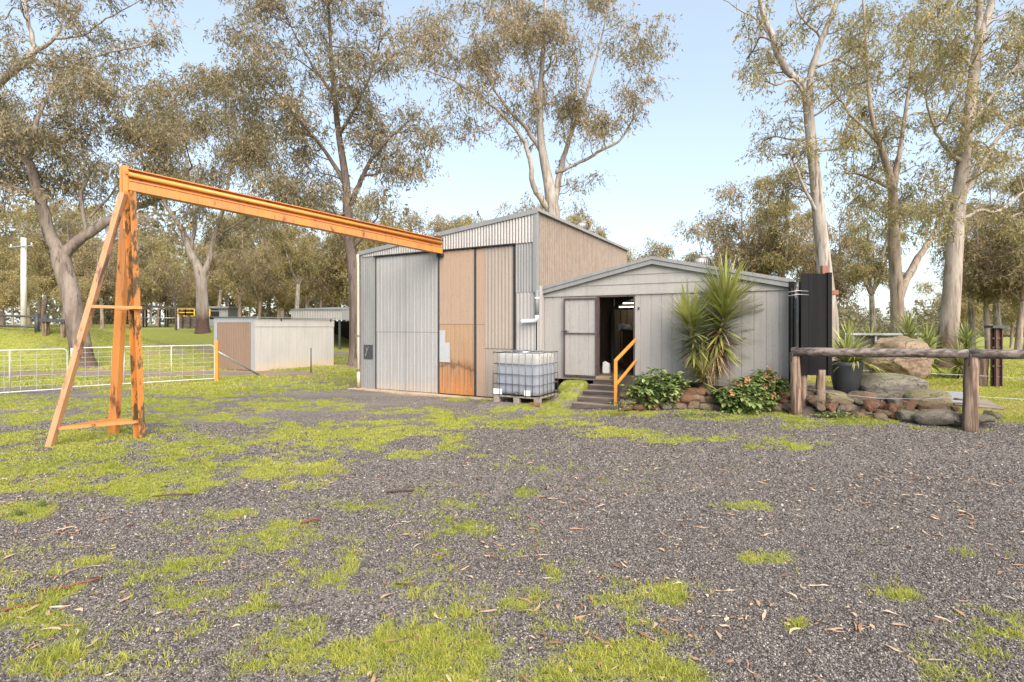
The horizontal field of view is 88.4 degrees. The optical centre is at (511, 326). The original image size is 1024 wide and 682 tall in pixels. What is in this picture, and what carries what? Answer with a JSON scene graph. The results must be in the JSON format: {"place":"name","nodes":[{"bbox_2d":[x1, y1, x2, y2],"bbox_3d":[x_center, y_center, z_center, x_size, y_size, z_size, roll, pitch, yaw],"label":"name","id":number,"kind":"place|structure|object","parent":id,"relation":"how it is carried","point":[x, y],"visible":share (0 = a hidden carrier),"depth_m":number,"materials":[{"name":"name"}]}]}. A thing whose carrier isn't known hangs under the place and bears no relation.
{"place":"outdoors","nodes":[
{"label":"outdoors","id":0,"kind":"place"},
{"bbox_2d":[0,324,1023,681],"bbox_3d":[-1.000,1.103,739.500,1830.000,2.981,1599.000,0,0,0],"label":"ground","id":1,"kind":"structure","parent":0,"point":[188,338],"depth_m":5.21,"materials":[{"name":"gravel"}]},
{"bbox_2d":[9,238,33,327],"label":"utility pole","id":2,"kind":"object","parent":1,"relation":"on","point":[23,293],"visible":0.98,"depth_m":40.86,"materials":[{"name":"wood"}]},
{"bbox_2d":[0,313,47,332],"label":"black rail fence","id":3,"kind":"object","parent":1,"relation":"on","point":[36,317],"visible":0.7,"depth_m":26.53,"materials":[{"name":"metal"}]},
{"bbox_2d":[0,205,49,327],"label":"gum tree","id":4,"kind":"object","parent":1,"relation":"on","point":[5,263],"visible":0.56,"depth_m":52.06,"materials":[{"name":"green plant"}]},
{"bbox_2d":[0,265,54,327],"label":"gum tree","id":5,"kind":"object","parent":1,"relation":"on","point":[8,295],"visible":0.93,"depth_m":46.83,"materials":[{"name":"green plant"}]},
{"bbox_2d":[0,204,62,324],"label":"gum tree","id":6,"kind":"object","parent":1,"relation":"on","point":[29,320],"visible":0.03,"depth_m":80.98,"materials":[{"name":"green plant"}]},
{"bbox_2d":[1,202,87,326],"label":"gum tree","id":7,"kind":"object","parent":1,"relation":"on","point":[32,216],"visible":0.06,"depth_m":66.24,"materials":[{"name":"green plant"}]},
{"bbox_2d":[0,234,91,327],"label":"gum tree","id":8,"kind":"object","parent":1,"relation":"on","point":[44,273],"visible":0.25,"depth_m":59.10,"materials":[{"name":"green plant"}]},
{"bbox_2d":[39,318,66,337],"bbox_3d":[-22.842,0.182,26.300,1.133,1.162,0.500,0,0,-10],"label":"bench table","id":9,"kind":"object","parent":1,"relation":"on","point":[46,327],"visible":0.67,"depth_m":26.14,"materials":[{"name":"wood"}]},
{"bbox_2d":[8,197,103,318],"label":"gum tree","id":10,"kind":"object","parent":1,"relation":"on","point":[67,230],"visible":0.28,"depth_m":60.91,"materials":[{"name":"green plant"}]},
{"bbox_2d":[43,274,102,309],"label":"gum tree","id":11,"kind":"object","parent":1,"relation":"on","point":[83,286],"visible":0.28,"depth_m":47.25,"materials":[{"name":"green plant"}]},
{"bbox_2d":[60,205,109,324],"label":"gum tree","id":12,"kind":"object","parent":1,"relation":"on","point":[86,212],"visible":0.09,"depth_m":74.93,"materials":[{"name":"green plant"}]},
{"bbox_2d":[0,0,188,95],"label":"gum tree","id":13,"kind":"object","parent":1,"relation":"on","point":[27,58],"visible":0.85,"depth_m":25.66,"materials":[{"name":"green plant"}]},
{"bbox_2d":[72,234,117,327],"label":"gum tree","id":14,"kind":"object","parent":1,"relation":"on","point":[107,290],"visible":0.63,"depth_m":55.38,"materials":[{"name":"green plant"}]},
{"bbox_2d":[0,43,236,368],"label":"gum tree","id":15,"kind":"object","parent":1,"relation":"on","point":[22,151],"visible":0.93,"depth_m":23.24,"materials":[{"name":"green plant"}]},
{"bbox_2d":[98,212,176,323],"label":"gum tree","id":16,"kind":"object","parent":1,"relation":"on","point":[141,217],"visible":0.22,"depth_m":91.17,"materials":[{"name":"green plant"}]},
{"bbox_2d":[93,230,186,311],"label":"gum tree","id":17,"kind":"object","parent":1,"relation":"on","point":[145,294],"visible":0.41,"depth_m":61.37,"materials":[{"name":"green plant"}]},
{"bbox_2d":[139,235,185,325],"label":"gum tree","id":18,"kind":"object","parent":1,"relation":"on","point":[152,244],"visible":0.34,"depth_m":71.91,"materials":[{"name":"green plant"}]},
{"bbox_2d":[145,260,195,325],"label":"gum tree","id":19,"kind":"object","parent":1,"relation":"on","point":[165,297],"visible":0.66,"depth_m":65.87,"materials":[{"name":"green plant"}]},
{"bbox_2d":[140,305,217,326],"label":"pergola","id":20,"kind":"object","parent":1,"relation":"on","point":[167,307],"visible":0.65,"depth_m":61.94,"materials":[{"name":"metal"}]},
{"bbox_2d":[146,219,214,315],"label":"gum tree","id":21,"kind":"object","parent":1,"relation":"on","point":[188,265],"visible":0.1,"depth_m":91.34,"materials":[{"name":"green plant"}]},
{"bbox_2d":[170,270,213,319],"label":"gum tree","id":22,"kind":"object","parent":1,"relation":"on","point":[191,297],"visible":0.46,"depth_m":74.32,"materials":[{"name":"green plant"}]},
{"bbox_2d":[177,309,210,328],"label":"loading platform","id":23,"kind":"structure","parent":1,"relation":"on","point":[188,323],"depth_m":55.89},
{"bbox_2d":[116,58,287,333],"bbox_3d":[-22.310,-9.717,37.786,14.936,20.886,10.436,0,0,0],"label":"gum tree","id":24,"kind":"object","parent":1,"relation":"on","point":[211,87],"visible":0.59,"depth_m":37.20,"materials":[{"name":"green plant"}]},
{"bbox_2d":[192,275,229,305],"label":"gum tree","id":25,"kind":"object","parent":1,"relation":"on","point":[212,298],"visible":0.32,"depth_m":87.24,"materials":[{"name":"green plant"}]},
{"bbox_2d":[194,230,240,305],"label":"gum tree","id":26,"kind":"object","parent":1,"relation":"on","point":[214,262],"visible":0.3,"depth_m":78.50,"materials":[{"name":"green plant"}]},
{"bbox_2d":[209,306,242,326],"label":"site hut","id":27,"kind":"object","parent":1,"relation":"on","point":[225,311],"visible":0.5,"depth_m":66.00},
{"bbox_2d":[214,341,259,380],"bbox_3d":[-9.635,1.220,18.570,0.135,1.460,1.997,0,0,18],"label":"gate post","id":28,"kind":"object","parent":1,"relation":"on","point":[216,360],"visible":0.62,"depth_m":17.63,"materials":[{"name":"yellow paint"}]},
{"bbox_2d":[71,345,213,386],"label":"farm gate","id":29,"kind":"structure","parent":28,"relation":"attached to","point":[124,374],"depth_m":16.50,"materials":[{"name":"metal"}]},
{"bbox_2d":[45,165,443,446],"bbox_3d":[-4.374,-0.350,10.932,8.006,4.500,1.116,0,0,-45],"label":"gantry crane","id":30,"kind":"object","parent":1,"relation":"on","point":[133,183],"visible":0.87,"depth_m":8.79,"materials":[{"name":"orange paint"}]},
{"bbox_2d":[210,213,282,316],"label":"gum tree","id":31,"kind":"object","parent":1,"relation":"on","point":[227,277],"visible":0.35,"depth_m":61.01,"materials":[{"name":"green plant"}]},
{"bbox_2d":[196,220,302,318],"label":"gum tree","id":32,"kind":"object","parent":1,"relation":"on","point":[272,296],"visible":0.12,"depth_m":64.97,"materials":[{"name":"green plant"}]},
{"bbox_2d":[227,239,286,318],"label":"gum tree","id":33,"kind":"object","parent":1,"relation":"on","point":[257,289],"visible":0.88,"depth_m":57.94,"materials":[{"name":"green plant"}]},
{"bbox_2d":[214,317,335,370],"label":"garden shed","id":34,"kind":"structure","parent":1,"relation":"on","point":[253,343],"depth_m":22.44,"materials":[{"name":"metal"}]},
{"bbox_2d":[218,322,250,369],"bbox_3d":[-11.673,0.825,22.092,2.250,1.970,0.010,0,0,29],"label":"door","id":35,"kind":"structure","parent":34,"relation":"in","point":[234,338],"depth_m":22.04,"materials":[{"name":"metal"}]},
{"bbox_2d":[273,282,305,318],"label":"gum tree","id":36,"kind":"object","parent":1,"relation":"on","point":[287,304],"visible":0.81,"depth_m":65.31,"materials":[{"name":"green plant"}]},
{"bbox_2d":[274,245,321,307],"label":"gum tree","id":37,"kind":"object","parent":1,"relation":"on","point":[303,294],"visible":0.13,"depth_m":77.36,"materials":[{"name":"green plant"}]},
{"bbox_2d":[269,224,329,308],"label":"gum tree","id":38,"kind":"object","parent":1,"relation":"on","point":[297,264],"visible":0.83,"depth_m":52.15,"materials":[{"name":"green plant"}]},
{"bbox_2d":[292,233,344,307],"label":"gum tree","id":39,"kind":"object","parent":1,"relation":"on","point":[316,285],"visible":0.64,"depth_m":59.23,"materials":[{"name":"green plant"}]},
{"bbox_2d":[291,307,348,348],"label":"machinery shed","id":40,"kind":"structure","parent":1,"relation":"on","point":[339,314],"depth_m":42.02,"materials":[{"name":"grey metal"}]},
{"bbox_2d":[293,208,347,320],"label":"gum tree","id":41,"kind":"object","parent":1,"relation":"on","point":[322,247],"visible":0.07,"depth_m":63.97,"materials":[{"name":"green plant"}]},
{"bbox_2d":[194,0,460,365],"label":"gum tree","id":42,"kind":"object","parent":1,"relation":"on","point":[289,105],"visible":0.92,"depth_m":24.25,"materials":[{"name":"green plant"}]},
{"bbox_2d":[310,192,384,307],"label":"gum tree","id":43,"kind":"object","parent":1,"relation":"on","point":[342,279],"visible":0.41,"depth_m":58.84,"materials":[{"name":"green plant"}]},
{"bbox_2d":[342,200,403,248],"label":"gum tree","id":44,"kind":"object","parent":1,"relation":"on","point":[388,217],"visible":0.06,"depth_m":68.55,"materials":[{"name":"green plant"}]},
{"bbox_2d":[347,387,493,399],"bbox_3d":[-2.046,1.907,14.109,6.093,0.185,0.420,0,0,29],"label":"concrete apron","id":45,"kind":"object","parent":1,"relation":"on","point":[412,393],"visible":0.16,"depth_m":14.30,"materials":[{"name":"concrete"}]},
{"bbox_2d":[381,207,459,245],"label":"gum tree","id":46,"kind":"object","parent":1,"relation":"on","point":[434,227],"visible":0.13,"depth_m":60.05,"materials":[{"name":"green plant"}]},
{"bbox_2d":[424,212,478,231],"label":"gum tree","id":47,"kind":"object","parent":1,"relation":"on","point":[453,225],"visible":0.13,"depth_m":61.30,"materials":[{"name":"green plant"}]},
{"bbox_2d":[356,208,628,397],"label":"barn","id":48,"kind":"structure","parent":1,"relation":"on","point":[449,323],"depth_m":14.03,"materials":[{"name":"grey metal"}]},
{"bbox_2d":[376,253,438,392],"bbox_3d":[-2.949,-0.101,14.707,2.245,3.803,0.056,0,0,29],"label":"sliding door","id":49,"kind":"structure","parent":48,"relation":"in","point":[407,286],"depth_m":14.67,"materials":[{"name":"metal"}]},
{"bbox_2d":[439,249,474,395],"bbox_3d":[-1.456,-0.103,13.874,1.149,3.806,0.064,0,0,29],"label":"sliding door","id":50,"kind":"structure","parent":48,"relation":"in","point":[457,267],"depth_m":13.85,"materials":[{"name":"metal"}]},
{"bbox_2d":[475,245,513,396],"bbox_3d":[-0.439,-0.105,13.334,1.121,3.809,0.056,0,0,29],"label":"sliding door","id":51,"kind":"structure","parent":48,"relation":"in","point":[494,266],"depth_m":13.36,"materials":[{"name":"metal"}]},
{"bbox_2d":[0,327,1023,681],"bbox_3d":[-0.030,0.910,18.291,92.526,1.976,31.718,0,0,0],"label":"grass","id":52,"kind":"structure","parent":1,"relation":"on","point":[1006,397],"depth_m":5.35,"materials":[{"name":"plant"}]},
{"bbox_2d":[0,380,1023,681],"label":"leaf litter","id":53,"kind":"object","parent":1,"relation":"on","point":[860,628],"visible":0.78,"depth_m":4.05,"materials":[{"name":"brown plant"}]},
{"bbox_2d":[0,186,1023,337],"bbox_3d":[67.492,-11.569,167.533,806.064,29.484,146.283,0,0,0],"label":"woods","id":54,"kind":"object","parent":1,"relation":"on","point":[846,314],"visible":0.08,"depth_m":120.83,"materials":[{"name":"green plant"}]},
{"bbox_2d":[493,350,557,404],"bbox_3d":[0.318,1.155,12.198,1.212,1.152,1.039,0,0,29],"label":"water tank","id":55,"kind":"object","parent":1,"relation":"on","point":[526,374],"visible":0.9,"depth_m":11.82,"materials":[{"name":"plastic"}]},
{"bbox_2d":[386,0,683,216],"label":"gum tree","id":56,"kind":"object","parent":1,"relation":"on","point":[538,36],"visible":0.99,"depth_m":28.37,"materials":[{"name":"green plant"}]},
{"bbox_2d":[484,188,599,230],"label":"gum tree","id":57,"kind":"object","parent":1,"relation":"on","point":[581,210],"visible":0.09,"depth_m":67.21,"materials":[{"name":"green plant"}]},
{"bbox_2d":[565,213,609,238],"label":"gum tree","id":58,"kind":"object","parent":1,"relation":"on","point":[600,232],"visible":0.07,"depth_m":61.41,"materials":[{"name":"green plant"}]},
{"bbox_2d":[572,378,617,409],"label":"timber steps","id":59,"kind":"structure","parent":1,"relation":"on","point":[598,394],"depth_m":11.36,"materials":[{"name":"wood"}]},
{"bbox_2d":[614,339,636,404],"bbox_3d":[2.480,0.958,11.439,0.073,1.357,1.349,0,0,31],"label":"handrail","id":60,"kind":"object","parent":59,"relation":"on","point":[619,356],"visible":0.91,"depth_m":11.02,"materials":[{"name":"orange paint"}]},
{"bbox_2d":[620,367,691,410],"bbox_3d":[2.916,1.265,10.654,1.473,0.848,1.092,0,0,0],"label":"hydrangea","id":61,"kind":"object","parent":1,"relation":"on","point":[666,382],"visible":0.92,"depth_m":10.48,"materials":[{"name":"green plant"}]},
{"bbox_2d":[626,237,694,300],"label":"gum tree","id":62,"kind":"object","parent":1,"relation":"on","point":[662,253],"visible":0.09,"depth_m":72.72,"materials":[{"name":"green plant"}]},
{"bbox_2d":[542,256,793,387],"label":"shed","id":63,"kind":"structure","parent":1,"relation":"on","point":[572,321],"depth_m":11.79,"materials":[{"name":"grey metal"}]},
{"bbox_2d":[561,297,597,376],"bbox_3d":[1.614,0.262,12.625,0.933,1.882,0.063,0,0,29],"label":"door","id":64,"kind":"structure","parent":63,"relation":"in","point":[579,331],"depth_m":12.63,"materials":[{"name":"grey metal"}]},
{"bbox_2d":[611,297,629,368],"bbox_3d":[2.935,0.151,14.190,0.514,2.029,0.070,0,0,29],"label":"steel post","id":65,"kind":"object","parent":63,"relation":"on","point":[613,306],"visible":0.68,"depth_m":14.27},
{"bbox_2d":[615,310,632,362],"bbox_3d":[3.686,0.317,16.834,0.833,1.698,0.052,0,0,29],"label":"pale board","id":66,"kind":"object","parent":63,"relation":"on","point":[623,316],"visible":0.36,"depth_m":16.91,"materials":[{"name":"brown wood"}]},
{"bbox_2d":[789,281,800,383],"bbox_3d":[5.583,0.124,10.295,0.320,2.000,0.050,0,0,0],"label":"side screen","id":67,"kind":"object","parent":63,"relation":"attached to","point":[791,317],"visible":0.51,"depth_m":10.29,"materials":[{"name":"metal"}]},
{"bbox_2d":[654,410,729,418],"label":"weed clump","id":68,"kind":"object","parent":1,"relation":"on","point":[710,414],"visible":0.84,"depth_m":9.74,"materials":[{"name":"green plant"}]},
{"bbox_2d":[663,200,764,269],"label":"gum tree","id":69,"kind":"object","parent":1,"relation":"on","point":[698,231],"visible":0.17,"depth_m":70.66,"materials":[{"name":"green plant"}]},
{"bbox_2d":[658,250,773,389],"bbox_3d":[4.204,-0.050,10.870,2.407,3.163,1.901,0,0,0],"label":"yucca","id":70,"kind":"object","parent":1,"relation":"on","point":[705,365],"visible":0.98,"depth_m":10.71,"materials":[{"name":"green plant"}]},
{"bbox_2d":[711,376,783,414],"bbox_3d":[4.479,1.368,10.225,1.229,0.798,1.151,0,0,-32],"label":"hydrangea","id":71,"kind":"object","parent":1,"relation":"on","point":[740,398],"visible":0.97,"depth_m":10.00,"materials":[{"name":"green plant"}]},
{"bbox_2d":[688,175,808,277],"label":"gum tree","id":72,"kind":"object","parent":1,"relation":"on","point":[743,253],"visible":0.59,"depth_m":58.98,"materials":[{"name":"green plant"}]},
{"bbox_2d":[726,366,789,400],"bbox_3d":[4.951,1.177,10.519,1.282,0.841,1.035,0,0,0],"label":"hydrangea","id":73,"kind":"object","parent":1,"relation":"on","point":[774,383],"visible":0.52,"depth_m":10.30,"materials":[{"name":"green plant"}]},
{"bbox_2d":[744,161,814,277],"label":"gum tree","id":74,"kind":"object","parent":1,"relation":"on","point":[772,230],"visible":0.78,"depth_m":55.63,"materials":[{"name":"green plant"}]},
{"bbox_2d":[723,0,894,360],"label":"gum tree","id":75,"kind":"object","parent":1,"relation":"on","point":[815,197],"visible":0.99,"depth_m":19.37,"materials":[{"name":"green plant"}]},
{"bbox_2d":[790,205,862,280],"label":"gum tree","id":76,"kind":"object","parent":1,"relation":"on","point":[806,218],"visible":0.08,"depth_m":59.28,"materials":[{"name":"green plant"}]},
{"bbox_2d":[776,196,883,308],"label":"gum tree","id":77,"kind":"object","parent":1,"relation":"on","point":[841,287],"visible":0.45,"depth_m":52.88,"materials":[{"name":"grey plant"}]},
{"bbox_2d":[782,402,889,418],"bbox_3d":[6.500,1.548,9.868,2.954,0.328,0.895,0,0,15],"label":"soil mound","id":78,"kind":"object","parent":1,"relation":"on","point":[808,409],"visible":0.09,"depth_m":9.80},
{"bbox_2d":[788,282,807,347],"bbox_3d":[5.352,0.387,9.877,0.382,2.448,0.116,0,0,0],"label":"vertical pipe","id":79,"kind":"object","parent":78,"relation":"on","point":[796,316],"visible":0.66,"depth_m":9.87,"materials":[{"name":"metal"}]},
{"bbox_2d":[800,266,838,405],"bbox_3d":[5.842,0.280,10.013,0.733,2.872,0.217,0,0,5],"label":"ribbed screen","id":80,"kind":"object","parent":78,"relation":"on","point":[816,316],"visible":0.78,"depth_m":9.95,"materials":[{"name":"black metal"}]},
{"bbox_2d":[831,321,902,393],"bbox_3d":[6.575,0.603,10.374,1.746,1.494,1.516,0,0,15],"label":"potted plant","id":81,"kind":"object","parent":1,"relation":"on","point":[846,376],"visible":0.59,"depth_m":10.12,"materials":[{"name":"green plant"}]},
{"bbox_2d":[831,193,914,332],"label":"gum tree","id":82,"kind":"object","parent":1,"relation":"on","point":[866,269],"visible":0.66,"depth_m":46.99,"materials":[{"name":"green plant"}]},
{"bbox_2d":[842,333,920,372],"bbox_3d":[11.759,0.983,16.770,2.186,1.532,0.250,0,0,9],"label":"fence","id":83,"kind":"object","parent":1,"relation":"on","point":[873,340],"visible":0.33,"depth_m":16.84,"materials":[{"name":"metal"}]},
{"bbox_2d":[859,373,928,396],"bbox_3d":[7.388,1.219,10.355,1.312,0.586,0.918,0,0,0],"label":"boulder","id":84,"kind":"object","parent":1,"relation":"on","point":[883,384],"visible":0.49,"depth_m":9.96,"materials":[{"name":"stone"}]},
{"bbox_2d":[817,0,971,335],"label":"gum tree","id":85,"kind":"object","parent":1,"relation":"on","point":[898,282],"visible":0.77,"depth_m":25.93,"materials":[{"name":"green plant"}]},
{"bbox_2d":[790,346,1023,432],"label":"log fence","id":86,"kind":"object","parent":1,"relation":"on","point":[972,357],"visible":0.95,"depth_m":8.69,"materials":[{"name":"brown wood"}]},
{"bbox_2d":[888,308,932,348],"bbox_3d":[11.772,0.544,15.594,1.607,2.438,1.580,0,0,0],"label":"yucca","id":87,"kind":"object","parent":1,"relation":"on","point":[907,324],"visible":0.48,"depth_m":15.55,"materials":[{"name":"green plant"}]},
{"bbox_2d":[903,389,951,406],"bbox_3d":[7.575,1.322,9.598,0.794,0.357,0.476,0,0,0],"label":"boulder","id":88,"kind":"object","parent":1,"relation":"on","point":[920,396],"visible":0.67,"depth_m":9.42,"materials":[{"name":"stone"}]},
{"bbox_2d":[911,408,953,425],"bbox_3d":[7.122,1.552,8.957,0.584,0.287,0.496,-5,-9,11],"label":"rock","id":89,"kind":"object","parent":1,"relation":"on","point":[935,417],"visible":0.96,"depth_m":8.78,"materials":[{"name":"stone"}]},
{"bbox_2d":[918,319,950,378],"bbox_3d":[12.990,0.740,16.530,1.502,1.996,1.436,0,0,-34],"label":"yucca","id":90,"kind":"object","parent":1,"relation":"on","point":[927,338],"visible":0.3,"depth_m":16.37,"materials":[{"name":"green plant"}]},
{"bbox_2d":[863,359,1023,386],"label":"log fence","id":91,"kind":"object","parent":1,"relation":"on","point":[983,375],"visible":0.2,"depth_m":14.37,"materials":[{"name":"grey wood"}]},
{"bbox_2d":[872,0,1023,368],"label":"gum tree","id":92,"kind":"object","parent":1,"relation":"on","point":[970,117],"visible":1,"depth_m":20.18,"materials":[{"name":"green plant"}]},
{"bbox_2d":[934,340,975,379],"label":"yucca","id":93,"kind":"object","parent":1,"relation":"on","point":[958,370],"visible":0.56,"depth_m":16.45,"materials":[{"name":"green plant"}]},
{"bbox_2d":[912,279,1002,348],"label":"gum tree","id":94,"kind":"object","parent":1,"relation":"on","point":[963,313],"visible":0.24,"depth_m":59.87,"materials":[{"name":"green plant"}]},
{"bbox_2d":[924,199,1007,348],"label":"gum tree","id":95,"kind":"object","parent":1,"relation":"on","point":[971,318],"visible":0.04,"depth_m":45.68,"materials":[{"name":"green plant"}]},
{"bbox_2d":[946,320,988,368],"bbox_3d":[14.637,0.695,16.961,1.575,2.086,1.523,0,0,0],"label":"yucca","id":96,"kind":"object","parent":1,"relation":"on","point":[966,336],"visible":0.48,"depth_m":16.90,"materials":[{"name":"green plant"}]},
{"bbox_2d":[929,194,1022,348],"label":"gum tree","id":97,"kind":"object","parent":1,"relation":"on","point":[978,284],"visible":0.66,"depth_m":35.38,"materials":[{"name":"green plant"}]},
{"bbox_2d":[933,176,1023,349],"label":"gum tree","id":98,"kind":"object","parent":1,"relation":"on","point":[1017,276],"visible":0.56,"depth_m":33.93,"materials":[{"name":"green plant"}]},
{"bbox_2d":[939,173,1022,324],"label":"gum tree","id":99,"kind":"object","parent":1,"relation":"on","point":[996,315],"visible":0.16,"depth_m":39.66,"materials":[{"name":"green plant"}]},
{"bbox_2d":[984,325,1009,387],"bbox_3d":[13.111,0.864,14.234,0.440,1.772,0.280,0,0,0],"label":"steel post","id":100,"kind":"object","parent":1,"relation":"on","point":[996,365],"visible":0.74,"depth_m":14.20,"materials":[{"name":"metal"}]},
{"bbox_2d":[970,165,1023,349],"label":"gum tree","id":101,"kind":"object","parent":1,"relation":"on","point":[1005,241],"visible":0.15,"depth_m":38.19,"materials":[{"name":"green plant"}]},
{"bbox_2d":[972,171,1022,314],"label":"gum tree","id":102,"kind":"object","parent":1,"relation":"on","point":[1016,304],"visible":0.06,"depth_m":43.19,"materials":[{"name":"green plant"}]},
{"bbox_2d":[981,299,1018,347],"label":"gum tree","id":103,"kind":"object","parent":1,"relation":"on","point":[1010,318],"visible":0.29,"depth_m":61.87,"materials":[{"name":"green plant"}]},
{"bbox_2d":[0,0,1023,325],"label":"sky","id":104,"kind":"structure","parent":0,"point":[663,173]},
{"bbox_2d":[621,330,632,367],"bbox_3d":[3.482,0.642,14.923,0.612,1.067,0.560,0,0,29],"label":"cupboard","id":105,"kind":"object","parent":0,"point":[628,354],"visible":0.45,"depth_m":14.76,"materials":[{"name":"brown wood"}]},
{"bbox_2d":[863,336,932,378],"bbox_3d":[9.759,0.805,13.373,1.458,1.132,1.166,0,0,0],"label":"boulder","id":106,"kind":"object","parent":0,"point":[919,367],"visible":0.59,"depth_m":12.93,"materials":[{"name":"stone"}]},
{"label":"meeting post","id":107,"kind":"object","parent":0,"visible":0},
{"bbox_2d":[0,348,67,392],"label":"farm gate","id":108,"kind":"structure","parent":107,"relation":"attached to","point":[10,360],"depth_m":14.48,"materials":[{"name":"metal"}]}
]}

